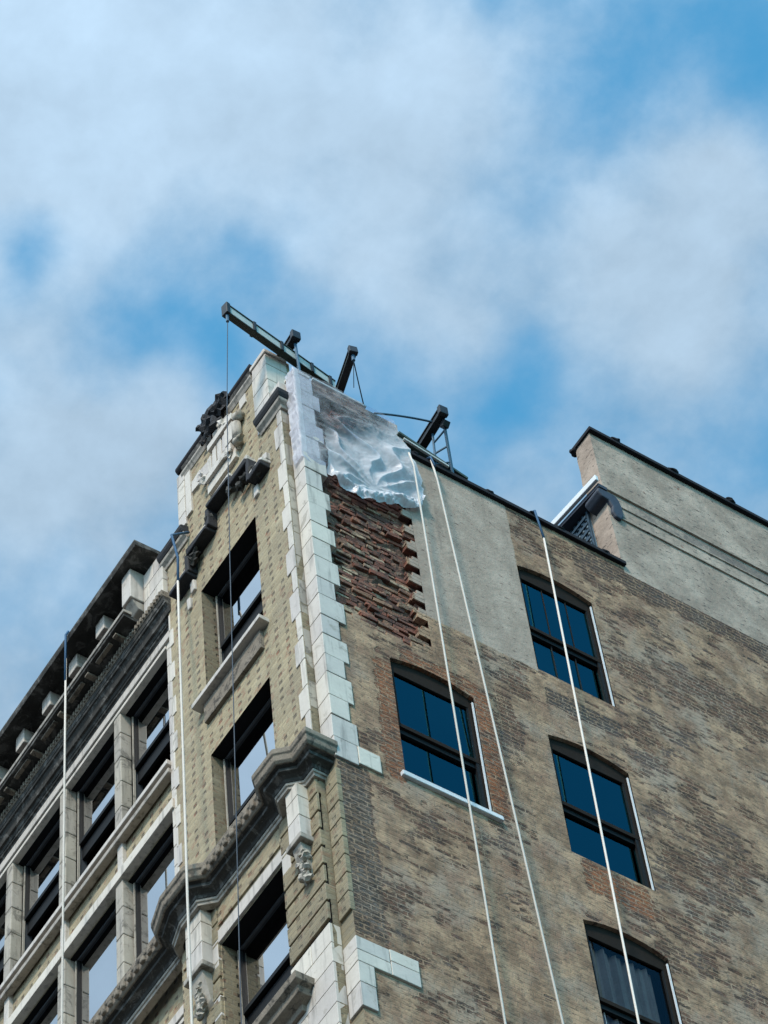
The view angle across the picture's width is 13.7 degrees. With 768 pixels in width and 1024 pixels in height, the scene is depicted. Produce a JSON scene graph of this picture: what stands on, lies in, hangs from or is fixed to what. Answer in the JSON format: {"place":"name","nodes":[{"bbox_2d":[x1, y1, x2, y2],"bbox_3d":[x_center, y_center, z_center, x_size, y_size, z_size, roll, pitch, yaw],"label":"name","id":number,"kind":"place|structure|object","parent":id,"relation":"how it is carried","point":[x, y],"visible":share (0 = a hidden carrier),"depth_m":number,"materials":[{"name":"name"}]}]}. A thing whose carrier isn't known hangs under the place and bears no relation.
{"place":"outdoors","nodes":[
{"label":"outdoors","id":0,"kind":"place"},
{"bbox_2d":[0,0,767,730],"label":"sky","id":1,"kind":"structure","parent":0,"point":[539,223],"materials":[{"name":"blue"}]},
{"bbox_2d":[551,426,767,645],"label":"rendered building","id":2,"kind":"structure","parent":0,"point":[673,532],"depth_m":39.97,"materials":[{"name":"concrete"}]},
{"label":"pavement","id":3,"kind":"structure","parent":0,"visible":0},
{"bbox_2d":[0,348,767,1023],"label":"brick building","id":4,"kind":"structure","parent":3,"relation":"on","point":[350,870],"depth_m":33.97,"materials":[{"name":"brick"}]},
{"bbox_2d":[0,893,5,975],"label":"window","id":5,"kind":"structure","parent":4,"relation":"in","point":[3,901],"depth_m":38.18,"materials":[{"name":"glass"}]},
{"bbox_2d":[22,818,59,954],"bbox_3d":[-3.889,4.456,37.301,0.145,2.164,1.124,27,-64,-20],"label":"window","id":6,"kind":"structure","parent":4,"relation":"in","point":[41,872],"depth_m":37.68,"materials":[{"name":"glass"}]},
{"bbox_2d":[30,986,57,1023],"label":"window","id":7,"kind":"structure","parent":4,"relation":"in","point":[47,1014],"depth_m":35.46,"materials":[{"name":"glass"}]},
{"bbox_2d":[61,631,68,1023],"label":"white rope","id":8,"kind":"object","parent":4,"relation":"hanging from","point":[64,789],"visible":1,"depth_m":35.66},
{"bbox_2d":[77,744,114,879],"bbox_3d":[-3.202,3.528,36.773,0.145,2.164,1.104,27,-64,-20],"label":"window","id":9,"kind":"structure","parent":4,"relation":"in","point":[96,796],"depth_m":37.14,"materials":[{"name":"glass"}]},
{"bbox_2d":[75,908,116,1023],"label":"window","id":10,"kind":"structure","parent":4,"relation":"in","point":[96,967],"depth_m":34.64,"materials":[{"name":"glass"}]},
{"bbox_2d":[132,670,169,803],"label":"window","id":11,"kind":"structure","parent":4,"relation":"in","point":[150,722],"depth_m":36.63,"materials":[{"name":"glass"}]},
{"bbox_2d":[133,832,174,959],"bbox_3d":[-2.321,4.254,33.688,0.135,2.124,1.044,27,-64,-20],"label":"window","id":12,"kind":"structure","parent":4,"relation":"in","point":[158,874],"depth_m":34.23,"materials":[{"name":"glass"}]},
{"bbox_2d":[170,531,192,1023],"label":"white rope","id":13,"kind":"object","parent":4,"relation":"hanging from","point":[184,806],"visible":1,"depth_m":32.73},
{"bbox_2d":[216,541,262,665],"bbox_3d":[-1.478,1.150,35.307,0.145,2.144,1.164,27,-64,-20],"label":"window","id":14,"kind":"structure","parent":4,"relation":"in","point":[246,593],"depth_m":35.73,"materials":[{"name":"glass"}]},
{"bbox_2d":[223,697,274,829],"bbox_3d":[-1.267,2.765,32.699,0.135,2.034,1.164,27,-64,-20],"label":"window","id":15,"kind":"structure","parent":4,"relation":"in","point":[258,740],"depth_m":33.20,"materials":[{"name":"glass"}]},
{"bbox_2d":[237,892,292,1023],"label":"window","id":16,"kind":"structure","parent":4,"relation":"in","point":[264,954],"depth_m":30.55,"materials":[{"name":"glass"}]},
{"bbox_2d":[221,301,335,388],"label":"outrigger beam","id":17,"kind":"structure","parent":4,"relation":"on","point":[261,335],"depth_m":38.07,"materials":[{"name":"black metal"}]},
{"bbox_2d":[227,321,241,1023],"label":"suspension cable","id":18,"kind":"object","parent":17,"relation":"hanging from","point":[233,689],"visible":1,"depth_m":31.53,"materials":[{"name":"black metal"}]},
{"bbox_2d":[294,342,302,372],"bbox_3d":[-1.062,-1.608,37.977,0.081,1.230,0.300,24,-63,-19],"label":"support frame","id":19,"kind":"object","parent":4,"relation":"attached to","point":[297,357],"visible":0.2,"depth_m":38.12,"materials":[{"name":"grey metal"}]},
{"bbox_2d":[284,329,300,349],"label":"outrigger beam","id":20,"kind":"structure","parent":19,"relation":"attached to","point":[294,336],"depth_m":38.41,"materials":[{"name":"black metal"}]},
{"bbox_2d":[335,345,357,392],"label":"outrigger beam","id":21,"kind":"structure","parent":4,"relation":"attached to","point":[347,366],"depth_m":37.79,"materials":[{"name":"black metal"}]},
{"bbox_2d":[353,360,363,403],"bbox_3d":[-0.296,-1.511,37.620,0.015,0.264,0.502,-13,-57,3],"label":"thin wire","id":22,"kind":"object","parent":21,"relation":"hanging from","point":[358,382],"visible":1,"depth_m":37.58,"materials":[{"name":"grey metal"}]},
{"bbox_2d":[285,367,425,507],"bbox_3d":[-0.282,-0.754,36.571,1.716,2.369,0.223,22,-62,-18],"label":"plastic sheet","id":23,"kind":"object","parent":4,"relation":"hanging from","point":[377,466],"visible":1,"depth_m":36.37,"materials":[{"name":"plastic"}]},
{"bbox_2d":[397,431,467,479],"bbox_3d":[0.559,-0.628,37.511,0.997,0.240,0.150,30,-65,-22],"label":"roof plank","id":24,"kind":"object","parent":4,"relation":"on","point":[411,444],"visible":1,"depth_m":37.44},
{"bbox_2d":[390,661,491,810],"bbox_3d":[0.525,2.301,32.579,1.044,2.094,0.148,27,-64,-20],"label":"window","id":25,"kind":"structure","parent":4,"relation":"in","point":[429,741],"depth_m":32.62,"materials":[{"name":"blue glass"}]},
{"bbox_2d":[431,419,453,472],"bbox_3d":[0.669,-0.751,37.682,0.210,0.706,0.367,-10,-57,1],"label":"support frame","id":26,"kind":"object","parent":4,"relation":"on","point":[447,446],"visible":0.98,"depth_m":37.68,"materials":[{"name":"grey metal"}]},
{"bbox_2d":[417,404,449,448],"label":"outrigger beam","id":27,"kind":"structure","parent":26,"relation":"attached to","point":[436,424],"depth_m":37.92,"materials":[{"name":"black metal"}]},
{"bbox_2d":[374,412,431,422],"bbox_3d":[0.243,-1.115,37.883,0.766,0.110,0.027,11,-59,-12],"label":"tie cable","id":28,"kind":"object","parent":27,"relation":"attached to","point":[404,416],"visible":1,"depth_m":37.89,"materials":[{"name":"black metal"}]},
{"bbox_2d":[408,452,506,1023],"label":"white rope","id":29,"kind":"object","parent":4,"relation":"hanging from","point":[468,799],"visible":1,"depth_m":32.08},
{"bbox_2d":[426,456,563,1023],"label":"white rope","id":30,"kind":"object","parent":4,"relation":"hanging from","point":[433,464],"visible":1,"depth_m":32.60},
{"bbox_2d":[518,569,614,705],"bbox_3d":[1.989,1.417,36.034,1.044,2.144,0.148,27,-64,-20],"label":"window","id":31,"kind":"structure","parent":4,"relation":"in","point":[585,659],"depth_m":36.07,"materials":[{"name":"blue glass"}]},
{"bbox_2d":[532,510,639,1023],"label":"white rope","id":32,"kind":"object","parent":4,"relation":"hanging from","point":[596,806],"visible":1,"depth_m":33.30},
{"bbox_2d":[549,738,654,890],"bbox_3d":[2.199,3.141,33.281,1.044,2.074,0.148,27,-64,-20],"label":"window","id":33,"kind":"structure","parent":4,"relation":"in","point":[621,834],"depth_m":33.30,"materials":[{"name":"blue glass"}]},
{"bbox_2d":[584,923,681,1023],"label":"window","id":34,"kind":"structure","parent":4,"relation":"in","point":[605,946],"depth_m":31.17,"materials":[{"name":"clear glass"}]}
]}

